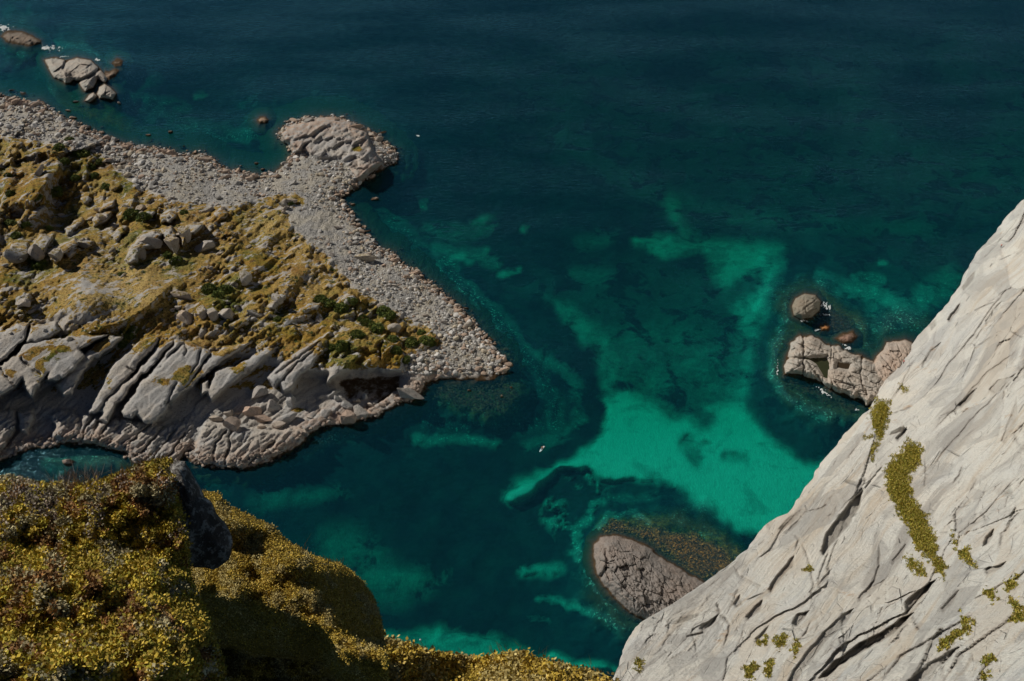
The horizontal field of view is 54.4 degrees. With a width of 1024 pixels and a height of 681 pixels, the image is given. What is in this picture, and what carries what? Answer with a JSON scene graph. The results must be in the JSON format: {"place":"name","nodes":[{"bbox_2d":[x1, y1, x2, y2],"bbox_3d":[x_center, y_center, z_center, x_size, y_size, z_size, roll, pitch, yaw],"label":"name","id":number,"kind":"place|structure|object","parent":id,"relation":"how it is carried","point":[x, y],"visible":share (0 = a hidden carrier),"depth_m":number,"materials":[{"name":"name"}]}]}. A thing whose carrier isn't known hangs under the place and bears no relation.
{"place":"outdoors","nodes":[
{"label":"outdoors","id":0,"kind":"place"},
{"bbox_2d":[0,471,187,627],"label":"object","id":1,"kind":"structure","parent":0,"point":[108,530],"depth_m":4.44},
{"bbox_2d":[44,461,104,492],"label":"dry stems","id":2,"kind":"object","parent":1,"relation":"on","point":[84,474],"visible":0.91,"depth_m":4.81,"materials":[{"name":"brown plant"}]},
{"bbox_2d":[0,456,228,680],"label":"heath","id":3,"kind":"object","parent":1,"relation":"on","point":[75,632],"visible":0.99,"depth_m":3.78,"materials":[{"name":"yellow plant"}]},
{"bbox_2d":[100,448,173,485],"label":"dry stems","id":4,"kind":"object","parent":1,"relation":"on","point":[121,466],"visible":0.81,"depth_m":4.90,"materials":[{"name":"brown plant"}]},
{"bbox_2d":[168,461,231,569],"bbox_3d":[-1.562,0.852,4.860,0.361,0.458,0.397,0,40,0],"label":"lichened boulder","id":5,"kind":"object","parent":1,"relation":"on","point":[210,538],"visible":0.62,"depth_m":4.81,"materials":[{"name":"stone"}]},
{"bbox_2d":[0,80,524,489],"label":"headland","id":6,"kind":"structure","parent":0,"point":[144,391],"depth_m":415.33,"materials":[{"name":"stone"}]},
{"bbox_2d":[3,219,16,225],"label":"bush","id":7,"kind":"object","parent":6,"relation":"on","point":[10,221],"visible":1,"depth_m":464.88,"materials":[{"name":"green plant"}]},
{"bbox_2d":[3,248,27,262],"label":"boulder","id":8,"kind":"object","parent":6,"relation":"on","point":[12,255],"visible":0.98,"depth_m":432.38,"materials":[{"name":"stone"}]},
{"bbox_2d":[15,298,30,306],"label":"boulder","id":9,"kind":"object","parent":6,"relation":"on","point":[25,302],"visible":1,"depth_m":403.32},
{"bbox_2d":[28,244,44,261],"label":"boulder","id":10,"kind":"object","parent":6,"relation":"on","point":[35,252],"visible":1,"depth_m":433.94,"materials":[{"name":"stone"}]},
{"bbox_2d":[30,259,47,269],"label":"bush","id":11,"kind":"object","parent":6,"relation":"on","point":[40,264],"visible":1,"depth_m":434.32,"materials":[{"name":"green plant"}]},
{"bbox_2d":[34,164,43,175],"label":"boulder","id":12,"kind":"object","parent":6,"relation":"on","point":[39,171],"visible":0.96,"depth_m":491.51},
{"bbox_2d":[48,248,62,260],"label":"boulder","id":13,"kind":"object","parent":6,"relation":"on","point":[56,253],"visible":1,"depth_m":429.62,"materials":[{"name":"stone"}]},
{"bbox_2d":[51,186,62,197],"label":"bush","id":14,"kind":"object","parent":6,"relation":"on","point":[58,190],"visible":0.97,"depth_m":493.11,"materials":[{"name":"green plant"}]},
{"bbox_2d":[52,143,64,151],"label":"bush","id":15,"kind":"object","parent":6,"relation":"on","point":[59,146],"visible":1,"depth_m":522.47,"materials":[{"name":"green plant"}]},
{"bbox_2d":[70,148,91,157],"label":"bush","id":16,"kind":"object","parent":6,"relation":"on","point":[82,152],"visible":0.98,"depth_m":528.61,"materials":[{"name":"green plant"}]},
{"bbox_2d":[123,330,135,340],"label":"bush","id":17,"kind":"object","parent":6,"relation":"on","point":[132,335],"visible":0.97,"depth_m":401.25,"materials":[{"name":"green plant"}]},
{"bbox_2d":[122,208,139,221],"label":"bush","id":18,"kind":"object","parent":6,"relation":"on","point":[131,213],"visible":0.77,"depth_m":476.17,"materials":[{"name":"green plant"}]},
{"bbox_2d":[136,242,145,259],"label":"boulder","id":19,"kind":"object","parent":6,"relation":"on","point":[142,254],"visible":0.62,"depth_m":440.49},
{"bbox_2d":[135,211,152,221],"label":"bush","id":20,"kind":"object","parent":6,"relation":"on","point":[145,216],"visible":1,"depth_m":468.10,"materials":[{"name":"green plant"}]},
{"bbox_2d":[138,236,162,248],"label":"boulder","id":21,"kind":"object","parent":6,"relation":"on","point":[155,243],"visible":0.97,"depth_m":442.36,"materials":[{"name":"stone"}]},
{"bbox_2d":[164,236,179,252],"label":"boulder","id":22,"kind":"object","parent":6,"relation":"on","point":[172,243],"visible":1,"depth_m":443.70,"materials":[{"name":"stone"}]},
{"bbox_2d":[168,255,183,265],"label":"bush","id":23,"kind":"object","parent":6,"relation":"on","point":[174,261],"visible":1,"depth_m":438.08,"materials":[{"name":"green plant"}]},
{"bbox_2d":[170,291,191,299],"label":"boulder","id":24,"kind":"object","parent":6,"relation":"on","point":[182,295],"visible":1,"depth_m":414.82,"materials":[{"name":"stone"}]},
{"bbox_2d":[177,226,191,242],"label":"boulder","id":25,"kind":"object","parent":6,"relation":"on","point":[184,232],"visible":1,"depth_m":448.01,"materials":[{"name":"stone"}]},
{"bbox_2d":[177,310,192,324],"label":"boulder","id":26,"kind":"object","parent":6,"relation":"on","point":[185,316],"visible":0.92,"depth_m":405.34,"materials":[{"name":"stone"}]},
{"bbox_2d":[196,305,207,318],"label":"boulder","id":27,"kind":"object","parent":6,"relation":"on","point":[201,310],"visible":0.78,"depth_m":403.93,"materials":[{"name":"stone"}]},
{"bbox_2d":[194,240,215,251],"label":"boulder","id":28,"kind":"object","parent":6,"relation":"on","point":[205,245],"visible":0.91,"depth_m":448.91,"materials":[{"name":"stone"}]},
{"bbox_2d":[201,282,218,294],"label":"bush","id":29,"kind":"object","parent":6,"relation":"on","point":[210,286],"visible":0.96,"depth_m":421.32,"materials":[{"name":"green plant"}]},
{"bbox_2d":[1,139,421,369],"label":"heath stones","id":30,"kind":"object","parent":6,"relation":"on","point":[68,338],"visible":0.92,"depth_m":432.34,"materials":[{"name":"stone"}]},
{"bbox_2d":[206,307,218,320],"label":"boulder","id":31,"kind":"object","parent":6,"relation":"on","point":[212,313],"visible":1,"depth_m":403.31,"materials":[{"name":"stone"}]},
{"bbox_2d":[0,377,427,471],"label":"rubble","id":32,"kind":"object","parent":6,"relation":"on","point":[229,460],"visible":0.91,"depth_m":367.48,"materials":[{"name":"stone"}]},
{"bbox_2d":[209,415,222,421],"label":"shore boulder","id":33,"kind":"object","parent":6,"relation":"on","point":[214,418],"visible":0.99,"depth_m":375.49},
{"bbox_2d":[211,290,225,298],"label":"bush","id":34,"kind":"object","parent":6,"relation":"on","point":[214,294],"visible":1,"depth_m":416.76,"materials":[{"name":"green plant"}]},
{"bbox_2d":[217,284,233,295],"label":"bush","id":35,"kind":"object","parent":6,"relation":"on","point":[227,289],"visible":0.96,"depth_m":420.95,"materials":[{"name":"green plant"}]},
{"bbox_2d":[218,308,234,320],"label":"boulder","id":36,"kind":"object","parent":6,"relation":"on","point":[225,314],"visible":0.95,"depth_m":405.44,"materials":[{"name":"stone"}]},
{"bbox_2d":[223,416,240,431],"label":"shore boulder","id":37,"kind":"object","parent":6,"relation":"on","point":[233,424],"visible":1,"depth_m":369.77,"materials":[{"name":"stone"}]},
{"bbox_2d":[239,270,251,285],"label":"boulder","id":38,"kind":"object","parent":6,"relation":"on","point":[245,277],"visible":1,"depth_m":426.11,"materials":[{"name":"stone"}]},
{"bbox_2d":[243,406,261,416],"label":"shore boulder","id":39,"kind":"object","parent":6,"relation":"on","point":[249,411],"visible":1,"depth_m":377.47,"materials":[{"name":"stone"}]},
{"bbox_2d":[247,310,263,316],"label":"boulder","id":40,"kind":"object","parent":6,"relation":"on","point":[254,313],"visible":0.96,"depth_m":409.01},
{"bbox_2d":[0,92,513,375],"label":"beach stones","id":41,"kind":"object","parent":6,"relation":"on","point":[138,149],"visible":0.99,"depth_m":502.41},
{"bbox_2d":[248,386,267,398],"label":"shore boulder","id":42,"kind":"object","parent":6,"relation":"on","point":[257,391],"visible":1,"depth_m":382.57,"materials":[{"name":"stone"}]},
{"bbox_2d":[254,415,272,422],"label":"shore boulder","id":43,"kind":"object","parent":6,"relation":"on","point":[261,418],"visible":1,"depth_m":376.57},
{"bbox_2d":[266,399,280,411],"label":"shore boulder","id":44,"kind":"object","parent":6,"relation":"on","point":[272,406],"visible":1,"depth_m":380.16,"materials":[{"name":"stone"}]},
{"bbox_2d":[271,293,282,304],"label":"boulder","id":45,"kind":"object","parent":6,"relation":"on","point":[277,298],"visible":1,"depth_m":411.90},
{"bbox_2d":[272,421,284,428],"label":"shore boulder","id":46,"kind":"object","parent":6,"relation":"on","point":[277,424],"visible":1,"depth_m":374.36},
{"bbox_2d":[272,412,297,423],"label":"shore boulder","id":47,"kind":"object","parent":6,"relation":"on","point":[288,417],"visible":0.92,"depth_m":375.71,"materials":[{"name":"stone"}]},
{"bbox_2d":[286,393,295,407],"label":"shore boulder","id":48,"kind":"object","parent":6,"relation":"on","point":[290,400],"visible":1,"depth_m":380.69,"materials":[{"name":"stone"}]},
{"bbox_2d":[314,296,335,307],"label":"bush","id":49,"kind":"object","parent":6,"relation":"on","point":[326,301],"visible":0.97,"depth_m":420.21,"materials":[{"name":"green plant"}]},
{"bbox_2d":[320,409,331,417],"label":"shore boulder","id":50,"kind":"object","parent":6,"relation":"on","point":[324,413],"visible":1,"depth_m":378.03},
{"bbox_2d":[334,339,347,351],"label":"bush","id":51,"kind":"object","parent":6,"relation":"on","point":[337,347],"visible":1,"depth_m":393.37,"materials":[{"name":"green plant"}]},
{"bbox_2d":[333,302,349,314],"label":"bush","id":52,"kind":"object","parent":6,"relation":"on","point":[342,305],"visible":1,"depth_m":418.24,"materials":[{"name":"green plant"}]},
{"bbox_2d":[341,401,352,409],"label":"shore boulder","id":53,"kind":"object","parent":6,"relation":"on","point":[347,405],"visible":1,"depth_m":381.31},
{"bbox_2d":[339,410,356,424],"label":"shore boulder","id":54,"kind":"object","parent":6,"relation":"on","point":[347,417],"visible":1,"depth_m":376.59,"materials":[{"name":"stone"}]},
{"bbox_2d":[349,329,365,338],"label":"bush","id":55,"kind":"object","parent":6,"relation":"on","point":[359,333],"visible":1,"depth_m":400.93,"materials":[{"name":"green plant"}]},
{"bbox_2d":[353,404,367,419],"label":"shore boulder","id":56,"kind":"object","parent":6,"relation":"on","point":[359,411],"visible":0.97,"depth_m":379.90,"materials":[{"name":"stone"}]},
{"bbox_2d":[353,254,376,261],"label":"boulder","id":57,"kind":"object","parent":6,"relation":"on","point":[367,257],"visible":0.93,"depth_m":454.78,"materials":[{"name":"stone"}]},
{"bbox_2d":[359,318,374,327],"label":"bush","id":58,"kind":"object","parent":6,"relation":"on","point":[363,321],"visible":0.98,"depth_m":411.96,"materials":[{"name":"green plant"}]},
{"bbox_2d":[368,322,384,333],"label":"bush","id":59,"kind":"object","parent":6,"relation":"on","point":[379,327],"visible":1,"depth_m":408.84,"materials":[{"name":"green plant"}]},
{"bbox_2d":[376,305,390,317],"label":"bush","id":60,"kind":"object","parent":6,"relation":"on","point":[381,313],"visible":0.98,"depth_m":420.31,"materials":[{"name":"green plant"}]},
{"bbox_2d":[384,310,395,319],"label":"bush","id":61,"kind":"object","parent":6,"relation":"on","point":[389,313],"visible":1,"depth_m":417.39,"materials":[{"name":"green plant"}]},
{"bbox_2d":[387,323,400,332],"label":"boulder","id":62,"kind":"object","parent":6,"relation":"on","point":[394,327],"visible":1,"depth_m":411.49,"materials":[{"name":"stone"}]},
{"bbox_2d":[390,345,402,354],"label":"bush","id":63,"kind":"object","parent":6,"relation":"on","point":[398,350],"visible":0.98,"depth_m":398.89,"materials":[{"name":"green plant"}]},
{"bbox_2d":[397,388,423,398],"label":"shore boulder","id":64,"kind":"object","parent":6,"relation":"on","point":[409,393],"visible":1,"depth_m":386.54,"materials":[{"name":"stone"}]},
{"bbox_2d":[404,336,418,347],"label":"bush","id":65,"kind":"object","parent":6,"relation":"on","point":[410,340],"visible":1,"depth_m":406.37,"materials":[{"name":"green plant"}]},
{"bbox_2d":[418,335,435,346],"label":"bush","id":66,"kind":"object","parent":6,"relation":"on","point":[423,339],"visible":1,"depth_m":407.57,"materials":[{"name":"green plant"}]},
{"bbox_2d":[190,489,389,680],"bbox_3d":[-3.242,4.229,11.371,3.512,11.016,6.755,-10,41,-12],"label":"mossy ledge ground","id":67,"kind":"structure","parent":0,"point":[253,637],"depth_m":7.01,"materials":[{"name":"plant"}]},
{"bbox_2d":[384,629,619,680],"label":"grassy rim ground","id":68,"kind":"structure","parent":0,"point":[459,673],"depth_m":17.65,"materials":[{"name":"plant"}]},
{"bbox_2d":[388,637,590,671],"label":"dry stems","id":69,"kind":"object","parent":68,"relation":"on","point":[499,650],"visible":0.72,"depth_m":18.15,"materials":[{"name":"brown plant"}]},
{"bbox_2d":[0,0,1023,678],"bbox_3d":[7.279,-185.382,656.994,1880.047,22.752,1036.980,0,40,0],"label":"seabed","id":70,"kind":"structure","parent":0,"point":[650,388],"depth_m":510.85,"materials":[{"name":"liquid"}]},
{"bbox_2d":[0,24,51,53],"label":"skerry","id":71,"kind":"structure","parent":70,"relation":"on","point":[16,38],"depth_m":650.54,"materials":[{"name":"stone"}]},
{"bbox_2d":[36,47,108,96],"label":"skerry","id":72,"kind":"structure","parent":70,"relation":"on","point":[85,74],"depth_m":609.19,"materials":[{"name":"stone"}]},
{"bbox_2d":[76,90,98,108],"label":"skerry","id":73,"kind":"structure","parent":70,"relation":"on","point":[89,101],"depth_m":584.84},
{"bbox_2d":[95,83,124,107],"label":"skerry","id":74,"kind":"structure","parent":70,"relation":"on","point":[107,93],"depth_m":588.64,"materials":[{"name":"stone"}]},
{"bbox_2d":[103,64,126,83],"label":"skerry","id":75,"kind":"structure","parent":70,"relation":"on","point":[112,75],"depth_m":612.26,"materials":[{"name":"stone"}]},
{"bbox_2d":[104,50,133,72],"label":"skerry","id":76,"kind":"structure","parent":70,"relation":"on","point":[116,61],"depth_m":630.11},
{"bbox_2d":[427,380,519,414],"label":"kelp","id":77,"kind":"object","parent":70,"relation":"on","point":[450,395],"visible":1,"depth_m":393.07,"materials":[{"name":"brown plant"}]},
{"bbox_2d":[582,528,707,623],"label":"islet","id":78,"kind":"object","parent":70,"relation":"on","point":[635,579],"visible":0.6,"depth_m":319.75,"materials":[{"name":"stone"}]},
{"bbox_2d":[601,518,736,578],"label":"kelp","id":79,"kind":"object","parent":70,"relation":"on","point":[694,552],"visible":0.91,"depth_m":335.08,"materials":[{"name":"brown plant"}]},
{"bbox_2d":[787,287,826,325],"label":"skerry","id":80,"kind":"structure","parent":70,"relation":"on","point":[805,303],"depth_m":429.89,"materials":[{"name":"stone"}]},
{"bbox_2d":[780,334,857,412],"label":"kelp","id":81,"kind":"object","parent":70,"relation":"on","point":[829,400],"visible":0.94,"depth_m":393.63,"materials":[{"name":"brown plant"}]},
{"bbox_2d":[786,288,854,335],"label":"kelp","id":82,"kind":"object","parent":70,"relation":"on","point":[839,322],"visible":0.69,"depth_m":429.46,"materials":[{"name":"brown plant"}]},
{"bbox_2d":[812,317,835,336],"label":"skerry","id":83,"kind":"structure","parent":70,"relation":"on","point":[824,327],"depth_m":423.78,"materials":[{"name":"stone"}]},
{"bbox_2d":[779,329,883,410],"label":"islet","id":84,"kind":"object","parent":70,"relation":"on","point":[859,382],"visible":0.77,"depth_m":398.51,"materials":[{"name":"stone"}]},
{"bbox_2d":[805,357,828,377],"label":"tide pool","id":85,"kind":"structure","parent":84,"relation":"on","point":[822,364],"depth_m":399.85,"materials":[{"name":"liquid"}]},
{"bbox_2d":[837,362,849,368],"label":"tide pool","id":86,"kind":"structure","parent":84,"relation":"on","point":[843,365],"depth_m":399.23,"materials":[{"name":"liquid"}]},
{"bbox_2d":[829,326,862,347],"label":"skerry","id":87,"kind":"structure","parent":70,"relation":"on","point":[852,338],"depth_m":418.60,"materials":[{"name":"stone"}]},
{"bbox_2d":[870,330,918,380],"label":"islet","id":88,"kind":"object","parent":70,"relation":"on","point":[889,353],"visible":0.5,"depth_m":404.94,"materials":[{"name":"stone"}]},
{"bbox_2d":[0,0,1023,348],"bbox_3d":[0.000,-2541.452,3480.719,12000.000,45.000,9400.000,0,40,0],"label":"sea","id":89,"kind":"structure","parent":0,"point":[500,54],"depth_m":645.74,"materials":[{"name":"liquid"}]},
{"bbox_2d":[62,459,75,466],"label":"shore boulder","id":90,"kind":"object","parent":89,"relation":"in","point":[66,462],"visible":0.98,"depth_m":362.93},
{"bbox_2d":[247,107,276,133],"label":"skerry","id":91,"kind":"structure","parent":89,"relation":"in","point":[261,120],"depth_m":569.05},
{"bbox_2d":[612,199,1023,680],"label":"cliff","id":92,"kind":"structure","parent":0,"point":[860,602],"depth_m":244.18,"materials":[{"name":"stone"}]},
{"bbox_2d":[632,656,645,672],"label":"grass patch","id":93,"kind":"object","parent":92,"relation":"on","point":[639,663],"visible":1,"depth_m":199.39,"materials":[{"name":"green plant"}]},
{"bbox_2d":[740,660,760,680],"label":"grass patch","id":94,"kind":"object","parent":92,"relation":"on","point":[751,668],"visible":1,"depth_m":184.80,"materials":[{"name":"green plant"}]},
{"bbox_2d":[754,633,772,646],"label":"grass patch","id":95,"kind":"object","parent":92,"relation":"on","point":[763,641],"visible":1,"depth_m":198.13,"materials":[{"name":"green plant"}]},
{"bbox_2d":[762,658,775,678],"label":"grass patch","id":96,"kind":"object","parent":92,"relation":"on","point":[769,665],"visible":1,"depth_m":182.08,"materials":[{"name":"green plant"}]},
{"bbox_2d":[772,632,790,651],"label":"grass patch","id":97,"kind":"object","parent":92,"relation":"on","point":[779,641],"visible":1,"depth_m":195.70,"materials":[{"name":"green plant"}]},
{"bbox_2d":[788,637,801,658],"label":"grass patch","id":98,"kind":"object","parent":92,"relation":"on","point":[795,647],"visible":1,"depth_m":188.60,"materials":[{"name":"green plant"}]},
{"bbox_2d":[862,395,891,462],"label":"grass patch","id":99,"kind":"object","parent":92,"relation":"on","point":[878,413],"visible":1,"depth_m":350.82,"materials":[{"name":"green plant"}]},
{"bbox_2d":[887,423,904,434],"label":"slab boulder","id":100,"kind":"object","parent":92,"relation":"on","point":[897,428],"visible":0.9,"depth_m":336.69,"materials":[{"name":"stone"}]},
{"bbox_2d":[902,553,926,576],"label":"grass patch","id":101,"kind":"object","parent":92,"relation":"on","point":[911,564],"visible":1,"depth_m":226.42,"materials":[{"name":"green plant"}]},
{"bbox_2d":[882,436,950,581],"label":"grass patch","id":102,"kind":"object","parent":92,"relation":"on","point":[899,488],"visible":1,"depth_m":277.21,"materials":[{"name":"green plant"}]},
{"bbox_2d":[936,617,977,651],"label":"grass patch","id":103,"kind":"object","parent":92,"relation":"on","point":[951,637],"visible":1,"depth_m":171.25,"materials":[{"name":"green plant"}]},
{"bbox_2d":[949,529,977,568],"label":"grass patch","id":104,"kind":"object","parent":92,"relation":"on","point":[964,554],"visible":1,"depth_m":222.30,"materials":[{"name":"green plant"}]},
{"bbox_2d":[958,607,970,625],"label":"grass patch","id":105,"kind":"object","parent":92,"relation":"on","point":[966,620],"visible":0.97,"depth_m":178.63,"materials":[{"name":"green plant"}]},
{"bbox_2d":[978,668,992,680],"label":"grass patch","id":106,"kind":"object","parent":92,"relation":"on","point":[984,676],"visible":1,"depth_m":149.79,"materials":[{"name":"green plant"}]},
{"bbox_2d":[979,652,997,665],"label":"grass patch","id":107,"kind":"object","parent":92,"relation":"on","point":[986,658],"visible":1,"depth_m":155.21,"materials":[{"name":"green plant"}]},
{"bbox_2d":[982,585,999,604],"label":"grass patch","id":108,"kind":"object","parent":92,"relation":"on","point":[989,593],"visible":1,"depth_m":189.83,"materials":[{"name":"green plant"}]},
{"bbox_2d":[1002,572,1020,592],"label":"grass patch","id":109,"kind":"object","parent":92,"relation":"on","point":[1011,584],"visible":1,"depth_m":191.36,"materials":[{"name":"green plant"}]},
{"bbox_2d":[1007,592,1023,622],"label":"grass patch","id":110,"kind":"object","parent":92,"relation":"on","point":[1018,614],"visible":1,"depth_m":173.36,"materials":[{"name":"green plant"}]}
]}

